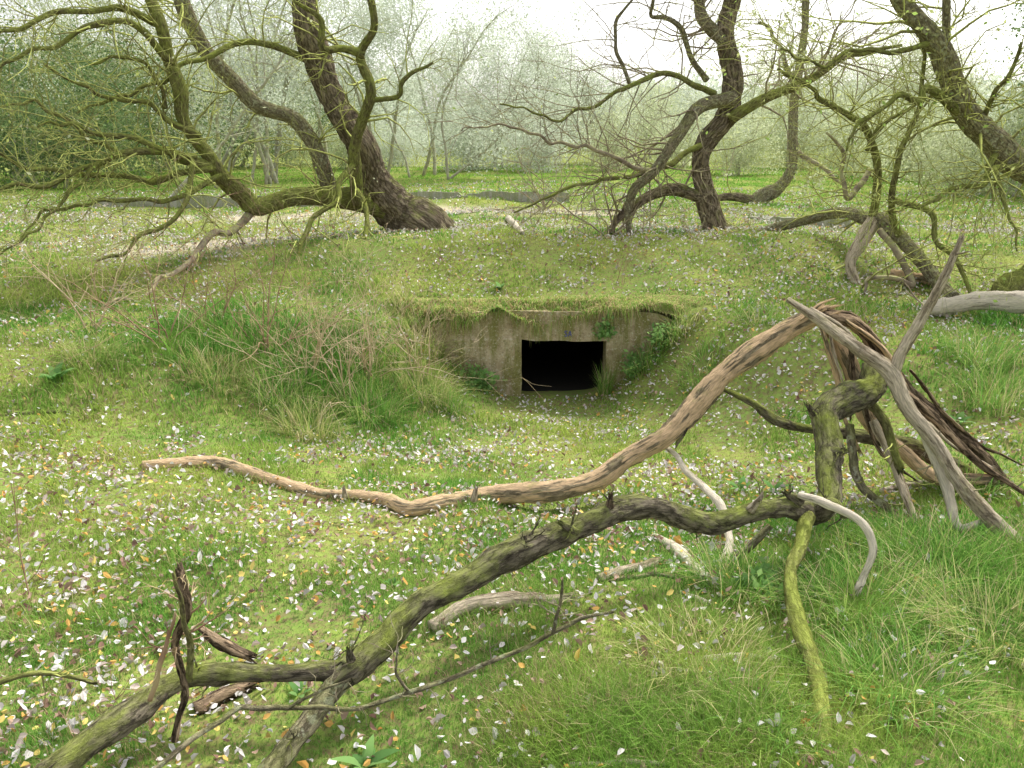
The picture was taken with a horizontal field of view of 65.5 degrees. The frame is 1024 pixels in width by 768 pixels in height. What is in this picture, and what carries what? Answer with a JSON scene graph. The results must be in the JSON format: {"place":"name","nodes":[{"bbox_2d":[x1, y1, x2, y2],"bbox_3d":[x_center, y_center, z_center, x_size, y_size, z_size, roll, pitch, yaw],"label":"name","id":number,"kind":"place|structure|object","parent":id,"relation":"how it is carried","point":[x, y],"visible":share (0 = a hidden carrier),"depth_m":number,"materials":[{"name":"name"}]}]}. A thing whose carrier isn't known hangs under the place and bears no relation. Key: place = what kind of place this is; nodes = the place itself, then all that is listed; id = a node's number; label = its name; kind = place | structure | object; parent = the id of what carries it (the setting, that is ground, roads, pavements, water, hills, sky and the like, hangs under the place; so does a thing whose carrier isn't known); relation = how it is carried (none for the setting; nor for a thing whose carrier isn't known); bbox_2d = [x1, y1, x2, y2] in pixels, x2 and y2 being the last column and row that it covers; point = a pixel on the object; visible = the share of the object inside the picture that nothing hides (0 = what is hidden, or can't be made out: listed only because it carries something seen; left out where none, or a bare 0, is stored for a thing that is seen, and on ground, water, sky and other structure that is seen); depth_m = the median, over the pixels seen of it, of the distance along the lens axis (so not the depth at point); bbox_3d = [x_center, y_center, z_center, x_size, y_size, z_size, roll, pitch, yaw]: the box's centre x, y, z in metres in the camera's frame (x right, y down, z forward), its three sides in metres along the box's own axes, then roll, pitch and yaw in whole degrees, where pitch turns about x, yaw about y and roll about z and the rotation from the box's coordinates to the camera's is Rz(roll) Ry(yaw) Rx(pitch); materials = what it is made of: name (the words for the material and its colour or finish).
{"place":"outdoors","nodes":[
{"label":"outdoors","id":0,"kind":"place"},
{"bbox_2d":[0,130,1023,767],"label":"ground","id":1,"kind":"structure","parent":0,"point":[666,390],"depth_m":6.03,"materials":[{"name":"plant"}]},
{"bbox_2d":[0,5,64,176],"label":"dark tree","id":2,"kind":"object","parent":1,"relation":"on","point":[8,88],"visible":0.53,"depth_m":23.41,"materials":[{"name":"green plant"}]},
{"bbox_2d":[0,645,106,717],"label":"thin green twig","id":3,"kind":"object","parent":1,"relation":"on","point":[42,673],"visible":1,"depth_m":2.45,"materials":[{"name":"wood"}]},
{"bbox_2d":[1,593,117,659],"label":"grass tussock","id":4,"kind":"object","parent":1,"relation":"on","point":[35,612],"depth_m":3.15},
{"bbox_2d":[0,5,137,182],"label":"dark tree","id":5,"kind":"object","parent":1,"relation":"on","point":[20,77],"visible":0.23,"depth_m":26.15,"materials":[{"name":"green plant"}]},
{"bbox_2d":[0,35,172,190],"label":"dark tree","id":6,"kind":"object","parent":1,"relation":"on","point":[105,125],"visible":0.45,"depth_m":23.64,"materials":[{"name":"green plant"}]},
{"bbox_2d":[0,0,177,177],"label":"poplar tree","id":7,"kind":"object","parent":1,"relation":"on","point":[92,3],"visible":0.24,"depth_m":30.80,"materials":[{"name":"green plant"}]},
{"bbox_2d":[34,325,145,372],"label":"grass tussock","id":8,"kind":"object","parent":1,"relation":"on","point":[71,351],"depth_m":6.57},
{"bbox_2d":[2,5,181,183],"bbox_3d":[-15.931,-9.706,29.154,7.839,7.614,7.050,0,17,0],"label":"dark tree","id":9,"kind":"object","parent":1,"relation":"on","point":[105,71],"visible":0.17,"depth_m":28.03,"materials":[{"name":"green plant"}]},
{"bbox_2d":[11,0,174,171],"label":"poplar tree","id":10,"kind":"object","parent":1,"relation":"on","point":[91,20],"visible":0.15,"depth_m":33.31,"materials":[{"name":"green plant"}]},
{"bbox_2d":[0,188,209,329],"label":"dry shrub","id":11,"kind":"object","parent":1,"relation":"on","point":[90,306],"visible":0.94,"depth_m":7.22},
{"bbox_2d":[72,28,246,172],"bbox_3d":[-14.856,-11.773,32.947,6.846,7.066,7.185,0,17,0],"label":"dark tree","id":12,"kind":"object","parent":1,"relation":"on","point":[156,101],"visible":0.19,"depth_m":33.63,"materials":[{"name":"green plant"}]},
{"bbox_2d":[0,121,352,396],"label":"dry shrub","id":13,"kind":"object","parent":1,"relation":"on","point":[143,326],"visible":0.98,"depth_m":6.74,"materials":[{"name":"plant"}]},
{"bbox_2d":[123,556,242,742],"bbox_3d":[-0.919,0.756,2.343,0.252,0.615,0.306,8,19,23],"label":"broken upright stub","id":14,"kind":"object","parent":1,"relation":"on","point":[181,587],"visible":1,"depth_m":2.31,"materials":[{"name":"brown plant"}]},
{"bbox_2d":[88,194,286,321],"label":"dry shrub","id":15,"kind":"object","parent":1,"relation":"on","point":[226,305],"visible":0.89,"depth_m":7.44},
{"bbox_2d":[91,196,323,207],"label":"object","id":16,"kind":"structure","parent":1,"relation":"on","point":[206,200],"depth_m":18.20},
{"bbox_2d":[147,339,270,398],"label":"grass tussock","id":17,"kind":"object","parent":1,"relation":"on","point":[202,363],"depth_m":6.70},
{"bbox_2d":[100,0,349,196],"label":"poplar tree","id":18,"kind":"object","parent":1,"relation":"on","point":[227,135],"visible":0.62,"depth_m":19.67,"materials":[{"name":"green plant"}]},
{"bbox_2d":[112,0,338,188],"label":"poplar tree","id":19,"kind":"object","parent":1,"relation":"on","point":[256,124],"visible":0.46,"depth_m":24.57,"materials":[{"name":"green plant"}]},
{"bbox_2d":[192,682,260,715],"bbox_3d":[-0.952,1.053,2.703,0.245,0.068,0.059,-12,21,-33],"label":"broken log","id":20,"kind":"object","parent":1,"relation":"on","point":[219,696],"visible":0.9,"depth_m":2.67,"materials":[{"name":"brown wood"}]},
{"bbox_2d":[198,626,261,663],"bbox_3d":[-0.908,0.843,2.553,0.259,0.074,0.056,7,19,21],"label":"broken log","id":21,"kind":"object","parent":1,"relation":"on","point":[224,645],"visible":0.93,"depth_m":2.53,"materials":[{"name":"brown wood"}]},
{"bbox_2d":[0,0,486,319],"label":"leaning tree","id":22,"kind":"object","parent":1,"relation":"on","point":[372,180],"visible":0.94,"depth_m":9.57,"materials":[{"name":"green plant"}]},
{"bbox_2d":[120,0,366,180],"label":"poplar tree","id":23,"kind":"object","parent":1,"relation":"on","point":[277,142],"visible":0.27,"depth_m":27.56,"materials":[{"name":"green plant"}]},
{"bbox_2d":[118,136,369,426],"bbox_3d":[-2.140,-1.030,7.049,2.516,2.257,1.776,14,22,38],"label":"dry shrub","id":24,"kind":"object","parent":1,"relation":"on","point":[268,329],"visible":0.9,"depth_m":7.06,"materials":[{"name":"plant"}]},
{"bbox_2d":[112,0,382,171],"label":"poplar tree","id":25,"kind":"object","parent":1,"relation":"on","point":[234,137],"visible":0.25,"depth_m":27.66,"materials":[{"name":"green plant"}]},
{"bbox_2d":[191,55,316,169],"bbox_3d":[-13.136,-13.256,39.438,6.607,7.022,8.970,0,17,0],"label":"dark tree","id":26,"kind":"object","parent":1,"relation":"on","point":[244,153],"visible":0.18,"depth_m":38.83,"materials":[{"name":"green plant"}]},
{"bbox_2d":[219,92,337,166],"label":"bush","id":27,"kind":"object","parent":1,"relation":"on","point":[290,147],"visible":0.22,"depth_m":40.13,"materials":[{"name":"green plant"}]},
{"bbox_2d":[222,349,345,416],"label":"grass tussock","id":28,"kind":"object","parent":1,"relation":"on","point":[293,395],"depth_m":6.76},
{"bbox_2d":[122,212,449,405],"bbox_3d":[-1.586,-0.553,6.780,2.073,1.910,3.319,16,24,42],"label":"dry shrub","id":29,"kind":"object","parent":1,"relation":"on","point":[317,345],"visible":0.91,"depth_m":6.86,"materials":[{"name":"plant"}]},
{"bbox_2d":[201,0,396,172],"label":"poplar tree","id":30,"kind":"object","parent":1,"relation":"on","point":[320,128],"visible":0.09,"depth_m":33.04,"materials":[{"name":"green plant"}]},
{"bbox_2d":[249,389,367,445],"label":"grass tussock","id":31,"kind":"object","parent":1,"relation":"on","point":[308,424],"depth_m":6.43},
{"bbox_2d":[269,61,388,165],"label":"dark tree","id":32,"kind":"object","parent":1,"relation":"on","point":[323,121],"visible":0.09,"depth_m":43.23,"materials":[{"name":"green plant"}]},
{"bbox_2d":[239,194,432,452],"bbox_3d":[-1.528,-0.561,7.013,1.868,2.198,2.814,0,17,0],"label":"dry shrub","id":33,"kind":"object","parent":1,"relation":"on","point":[348,366],"visible":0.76,"depth_m":6.83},
{"bbox_2d":[300,106,391,169],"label":"bush","id":34,"kind":"object","parent":1,"relation":"on","point":[340,153],"visible":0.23,"depth_m":37.94,"materials":[{"name":"green plant"}]},
{"bbox_2d":[329,734,399,767],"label":"dock plant","id":35,"kind":"object","parent":1,"relation":"on","point":[368,752],"visible":0.91,"depth_m":2.42,"materials":[{"name":"green plant"}]},
{"bbox_2d":[252,0,479,173],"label":"poplar tree","id":36,"kind":"object","parent":1,"relation":"on","point":[356,19],"visible":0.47,"depth_m":30.08,"materials":[{"name":"green plant"}]},
{"bbox_2d":[306,358,431,434],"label":"grass tussock","id":37,"kind":"object","parent":1,"relation":"on","point":[367,394],"depth_m":7.08,"materials":[{"name":"plant"}]},
{"bbox_2d":[153,578,615,767],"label":"thorny twig","id":38,"kind":"object","parent":1,"relation":"on","point":[218,722],"visible":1,"depth_m":2.40,"materials":[{"name":"wood"}]},
{"bbox_2d":[299,254,505,384],"bbox_3d":[-1.127,-0.590,7.825,2.348,1.500,1.739,0,17,0],"label":"dry shrub","id":39,"kind":"object","parent":1,"relation":"on","point":[421,342],"visible":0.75,"depth_m":7.69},
{"bbox_2d":[367,75,450,167],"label":"bush","id":40,"kind":"object","parent":1,"relation":"on","point":[400,155],"visible":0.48,"depth_m":40.53,"materials":[{"name":"green plant"}]},
{"bbox_2d":[289,156,550,422],"bbox_3d":[-1.048,-0.684,7.321,2.214,2.723,1.958,-8,19,-24],"label":"dry shrub","id":41,"kind":"object","parent":1,"relation":"on","point":[371,352],"visible":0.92,"depth_m":7.25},
{"bbox_2d":[302,0,552,177],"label":"poplar tree","id":42,"kind":"object","parent":1,"relation":"on","point":[423,104],"visible":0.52,"depth_m":29.25,"materials":[{"name":"green plant"}]},
{"bbox_2d":[384,303,478,363],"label":"grass tussock","id":43,"kind":"object","parent":1,"relation":"on","point":[426,339],"depth_m":8.24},
{"bbox_2d":[361,337,503,415],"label":"grass tussock","id":44,"kind":"object","parent":1,"relation":"on","point":[414,375],"depth_m":7.66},
{"bbox_2d":[423,378,487,422],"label":"grass tussock","id":45,"kind":"object","parent":1,"relation":"on","point":[455,411],"depth_m":7.74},
{"bbox_2d":[33,362,886,767],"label":"mossy branch","id":46,"kind":"object","parent":1,"relation":"on","point":[511,554],"visible":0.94,"depth_m":2.78,"materials":[{"name":"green plant"}]},
{"bbox_2d":[783,510,835,767],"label":"hanging branch","id":47,"kind":"object","parent":46,"relation":"hanging from","point":[800,628],"visible":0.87,"depth_m":2.80,"materials":[{"name":"green plant"}]},
{"bbox_2d":[405,80,517,172],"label":"bush","id":48,"kind":"object","parent":1,"relation":"on","point":[465,155],"visible":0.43,"depth_m":34.18,"materials":[{"name":"green plant"}]},
{"bbox_2d":[456,363,506,393],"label":"leafy weed","id":49,"kind":"object","parent":1,"relation":"on","point":[475,382],"visible":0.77,"depth_m":8.36,"materials":[{"name":"green plant"}]},
{"bbox_2d":[409,191,568,202],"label":"concrete wall","id":50,"kind":"structure","parent":1,"relation":"on","point":[489,194],"depth_m":18.73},
{"bbox_2d":[399,0,596,181],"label":"poplar tree","id":51,"kind":"object","parent":1,"relation":"on","point":[480,141],"visible":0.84,"depth_m":26.50,"materials":[{"name":"green plant"}]},
{"bbox_2d":[397,0,603,169],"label":"poplar tree","id":52,"kind":"object","parent":1,"relation":"on","point":[543,49],"visible":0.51,"depth_m":34.68,"materials":[{"name":"green plant"}]},
{"bbox_2d":[426,591,577,632],"bbox_3d":[-0.029,0.863,3.097,0.621,0.087,0.124,-5,18,-16],"label":"broken log","id":53,"kind":"object","parent":1,"relation":"on","point":[506,597],"visible":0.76,"depth_m":3.08,"materials":[{"name":"grey wood"}]},
{"bbox_2d":[0,180,1023,767],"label":"pale leaf litter","id":54,"kind":"object","parent":1,"relation":"on","point":[272,574],"visible":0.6,"depth_m":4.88,"materials":[{"name":"plant"}]},
{"bbox_2d":[1,27,1023,156],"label":"wood","id":55,"kind":"object","parent":1,"relation":"on","point":[1007,86],"visible":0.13,"depth_m":59.57,"materials":[{"name":"green plant"}]},
{"bbox_2d":[475,14,599,164],"bbox_3d":[1.012,-14.186,38.742,6.710,7.086,8.359,0,17,0],"label":"poplar tree","id":56,"kind":"object","parent":1,"relation":"on","point":[559,72],"visible":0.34,"depth_m":38.17,"materials":[{"name":"green plant"}]},
{"bbox_2d":[493,101,592,172],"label":"bush","id":57,"kind":"object","parent":1,"relation":"on","point":[533,137],"visible":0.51,"depth_m":33.05,"materials":[{"name":"green plant"}]},
{"bbox_2d":[372,291,714,348],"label":"overhanging grass","id":58,"kind":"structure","parent":1,"relation":"on","point":[605,303],"depth_m":8.40,"materials":[{"name":"plant"}]},
{"bbox_2d":[481,86,610,209],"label":"dry shrub","id":59,"kind":"object","parent":1,"relation":"on","point":[537,193],"visible":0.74,"depth_m":16.56,"materials":[{"name":"grey plant"}]},
{"bbox_2d":[419,309,674,396],"bbox_3d":[0.501,-0.590,10.038,3.217,1.343,3.190,0,17,0],"label":"bunker","id":60,"kind":"object","parent":1,"relation":"on","point":[560,360],"visible":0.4,"depth_m":8.47,"materials":[{"name":"concrete"}]},
{"bbox_2d":[397,294,711,330],"bbox_3d":[0.500,-0.710,8.558,4.000,0.437,0.562,0,17,0],"label":"turf edge","id":61,"kind":"object","parent":1,"relation":"on","point":[661,304],"visible":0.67,"depth_m":8.46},
{"bbox_2d":[142,298,1022,515],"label":"arched branch","id":62,"kind":"object","parent":1,"relation":"on","point":[690,411],"visible":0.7,"depth_m":4.46,"materials":[{"name":"brown plant"}]},
{"bbox_2d":[529,35,638,162],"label":"poplar tree","id":63,"kind":"object","parent":1,"relation":"on","point":[592,83],"visible":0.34,"depth_m":40.54,"materials":[{"name":"green plant"}]},
{"bbox_2d":[561,91,652,170],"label":"bush","id":64,"kind":"object","parent":1,"relation":"on","point":[617,151],"visible":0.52,"depth_m":34.46,"materials":[{"name":"green plant"}]},
{"bbox_2d":[596,556,664,581],"bbox_3d":[0.531,0.797,3.447,0.448,0.100,0.053,-13,22,-36],"label":"stick","id":65,"kind":"object","parent":1,"relation":"on","point":[634,565],"visible":0.61,"depth_m":3.40,"materials":[{"name":"brown wood"}]},
{"bbox_2d":[493,74,786,256],"bbox_3d":[1.363,-3.028,10.715,4.786,2.266,3.603,-9,20,-28],"label":"dry shrub","id":66,"kind":"object","parent":1,"relation":"on","point":[616,212],"visible":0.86,"depth_m":10.84,"materials":[{"name":"brown plant"}]},
{"bbox_2d":[603,313,695,381],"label":"ivy","id":67,"kind":"object","parent":1,"relation":"on","point":[648,360],"depth_m":8.23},
{"bbox_2d":[611,58,698,158],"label":"poplar tree","id":68,"kind":"object","parent":1,"relation":"on","point":[649,104],"visible":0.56,"depth_m":46.63,"materials":[{"name":"green plant"}]},
{"bbox_2d":[628,91,717,166],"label":"bush","id":69,"kind":"object","parent":1,"relation":"on","point":[684,143],"visible":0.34,"depth_m":39.79,"materials":[{"name":"green plant"}]},
{"bbox_2d":[634,294,729,348],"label":"grass tussock","id":70,"kind":"object","parent":1,"relation":"on","point":[687,323],"depth_m":8.15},
{"bbox_2d":[662,334,726,393],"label":"grass tussock","id":71,"kind":"object","parent":1,"relation":"on","point":[689,363],"depth_m":7.69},
{"bbox_2d":[653,64,736,133],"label":"poplar tree","id":72,"kind":"object","parent":1,"relation":"on","point":[691,100],"visible":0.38,"depth_m":52.09,"materials":[{"name":"green plant"}]},
{"bbox_2d":[380,0,1013,256],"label":"crooked tree","id":73,"kind":"object","parent":1,"relation":"on","point":[718,32],"visible":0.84,"depth_m":10.87,"materials":[{"name":"brown plant"}]},
{"bbox_2d":[587,581,813,735],"bbox_3d":[0.651,0.888,2.724,0.818,0.260,0.839,-9,20,-27],"label":"grass tussock","id":74,"kind":"object","parent":1,"relation":"on","point":[661,631],"depth_m":2.80,"materials":[{"name":"plant"}]},
{"bbox_2d":[665,447,772,564],"bbox_3d":[1.017,0.620,4.014,0.326,0.232,1.312,0,17,0],"label":"forked stick","id":75,"kind":"object","parent":1,"relation":"on","point":[719,503],"visible":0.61,"depth_m":3.96,"materials":[{"name":"beige wood"}]},
{"bbox_2d":[690,90,798,176],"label":"bush","id":76,"kind":"object","parent":1,"relation":"on","point":[739,156],"visible":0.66,"depth_m":32.28,"materials":[{"name":"green plant"}]},
{"bbox_2d":[652,528,842,642],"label":"grass tussock","id":77,"kind":"object","parent":1,"relation":"on","point":[720,564],"depth_m":3.34,"materials":[{"name":"plant"}]},
{"bbox_2d":[719,556,783,602],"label":"leafy weed","id":78,"kind":"object","parent":1,"relation":"on","point":[759,570],"visible":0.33,"depth_m":3.30,"materials":[{"name":"green plant"}]},
{"bbox_2d":[649,639,860,767],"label":"grass tussock","id":79,"kind":"object","parent":1,"relation":"on","point":[777,705],"depth_m":2.43,"materials":[{"name":"plant"}]},
{"bbox_2d":[729,301,795,326],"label":"grass tussock","id":80,"kind":"object","parent":1,"relation":"on","point":[768,318],"depth_m":7.79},
{"bbox_2d":[704,35,830,156],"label":"poplar tree","id":81,"kind":"object","parent":1,"relation":"on","point":[755,86],"visible":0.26,"depth_m":46.01,"materials":[{"name":"green plant"}]},
{"bbox_2d":[644,0,914,207],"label":"slender tree","id":82,"kind":"object","parent":1,"relation":"on","point":[767,193],"visible":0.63,"depth_m":17.89,"materials":[{"name":"green plant"}]},
{"bbox_2d":[742,79,871,169],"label":"bush","id":83,"kind":"object","parent":1,"relation":"on","point":[785,140],"visible":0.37,"depth_m":37.81,"materials":[{"name":"green plant"}]},
{"bbox_2d":[596,0,1023,323],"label":"lichen tree","id":84,"kind":"object","parent":1,"relation":"on","point":[999,148],"visible":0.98,"depth_m":7.92,"materials":[{"name":"green plant"}]},
{"bbox_2d":[797,492,876,595],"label":"pale hooked branch","id":85,"kind":"object","parent":1,"relation":"on","point":[861,523],"visible":0.98,"depth_m":3.19,"materials":[{"name":"beige wood"}]},
{"bbox_2d":[787,71,913,176],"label":"bush","id":86,"kind":"object","parent":1,"relation":"on","point":[844,129],"visible":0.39,"depth_m":31.41,"materials":[{"name":"green plant"}]},
{"bbox_2d":[723,387,979,522],"bbox_3d":[1.989,0.256,4.702,1.077,0.737,1.370,-16,24,-42],"label":"thin mossy branch","id":87,"kind":"object","parent":1,"relation":"on","point":[885,439],"visible":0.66,"depth_m":4.35,"materials":[{"name":"brown plant"}]},
{"bbox_2d":[753,1,967,160],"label":"poplar tree","id":88,"kind":"object","parent":1,"relation":"on","point":[870,67],"visible":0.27,"depth_m":40.40,"materials":[{"name":"green plant"}]},
{"bbox_2d":[713,0,1023,301],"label":"fallen tree","id":89,"kind":"object","parent":1,"relation":"on","point":[914,252],"visible":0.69,"depth_m":8.88,"materials":[{"name":"green plant"}]},
{"bbox_2d":[734,528,1023,675],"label":"grass tussock","id":90,"kind":"object","parent":1,"relation":"on","point":[852,585],"depth_m":3.12,"materials":[{"name":"plant"}]},
{"bbox_2d":[800,18,971,159],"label":"poplar tree","id":91,"kind":"object","parent":1,"relation":"on","point":[873,70],"visible":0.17,"depth_m":44.05,"materials":[{"name":"green plant"}]},
{"bbox_2d":[764,593,1023,767],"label":"grass tussock","id":92,"kind":"object","parent":1,"relation":"on","point":[898,647],"depth_m":2.58,"materials":[{"name":"plant"}]},
{"bbox_2d":[786,229,1023,550],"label":"dead branch","id":93,"kind":"object","parent":1,"relation":"on","point":[946,468],"visible":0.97,"depth_m":3.93,"materials":[{"name":"grey wood"}]},
{"bbox_2d":[828,82,993,181],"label":"bush","id":94,"kind":"object","parent":1,"relation":"on","point":[910,165],"visible":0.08,"depth_m":27.27,"materials":[{"name":"green plant"}]},
{"bbox_2d":[817,493,1023,627],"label":"grass tussock","id":95,"kind":"object","parent":1,"relation":"on","point":[928,544],"depth_m":3.47,"materials":[{"name":"plant"}]},
{"bbox_2d":[836,76,1023,195],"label":"bush","id":96,"kind":"object","parent":1,"relation":"on","point":[944,156],"visible":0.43,"depth_m":22.07,"materials":[{"name":"green plant"}]},
{"bbox_2d":[863,18,1013,163],"bbox_3d":[20.605,-14.096,38.477,7.263,7.278,7.047,0,17,0],"label":"poplar tree","id":97,"kind":"object","parent":1,"relation":"on","point":[927,75],"visible":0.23,"depth_m":38.20,"materials":[{"name":"green plant"}]},
{"bbox_2d":[854,549,1023,683],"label":"grass tussock","id":98,"kind":"object","parent":1,"relation":"on","point":[982,613],"depth_m":2.97,"materials":[{"name":"plant"}]},
{"bbox_2d":[893,446,1023,504],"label":"grass tussock","id":99,"kind":"object","parent":1,"relation":"on","point":[974,485],"depth_m":4.51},
{"bbox_2d":[910,337,1023,421],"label":"grass tussock","id":100,"kind":"object","parent":1,"relation":"on","point":[999,380],"depth_m":5.93,"materials":[{"name":"plant"}]},
{"bbox_2d":[910,312,1023,370],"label":"grass tussock","id":101,"kind":"object","parent":1,"relation":"on","point":[977,343],"depth_m":6.48,"materials":[{"name":"plant"}]},
{"bbox_2d":[916,51,1023,199],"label":"bush","id":102,"kind":"object","parent":1,"relation":"on","point":[1013,126],"visible":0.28,"depth_m":21.32,"materials":[{"name":"green plant"}]},
{"bbox_2d":[921,290,1023,316],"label":"log","id":103,"kind":"object","parent":1,"relation":"on","point":[958,303],"visible":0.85,"depth_m":7.84,"materials":[{"name":"beige wood"}]},
{"bbox_2d":[991,265,1023,291],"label":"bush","id":104,"kind":"object","parent":1,"relation":"on","point":[1018,282],"visible":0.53,"depth_m":8.58,"materials":[{"name":"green plant"}]},
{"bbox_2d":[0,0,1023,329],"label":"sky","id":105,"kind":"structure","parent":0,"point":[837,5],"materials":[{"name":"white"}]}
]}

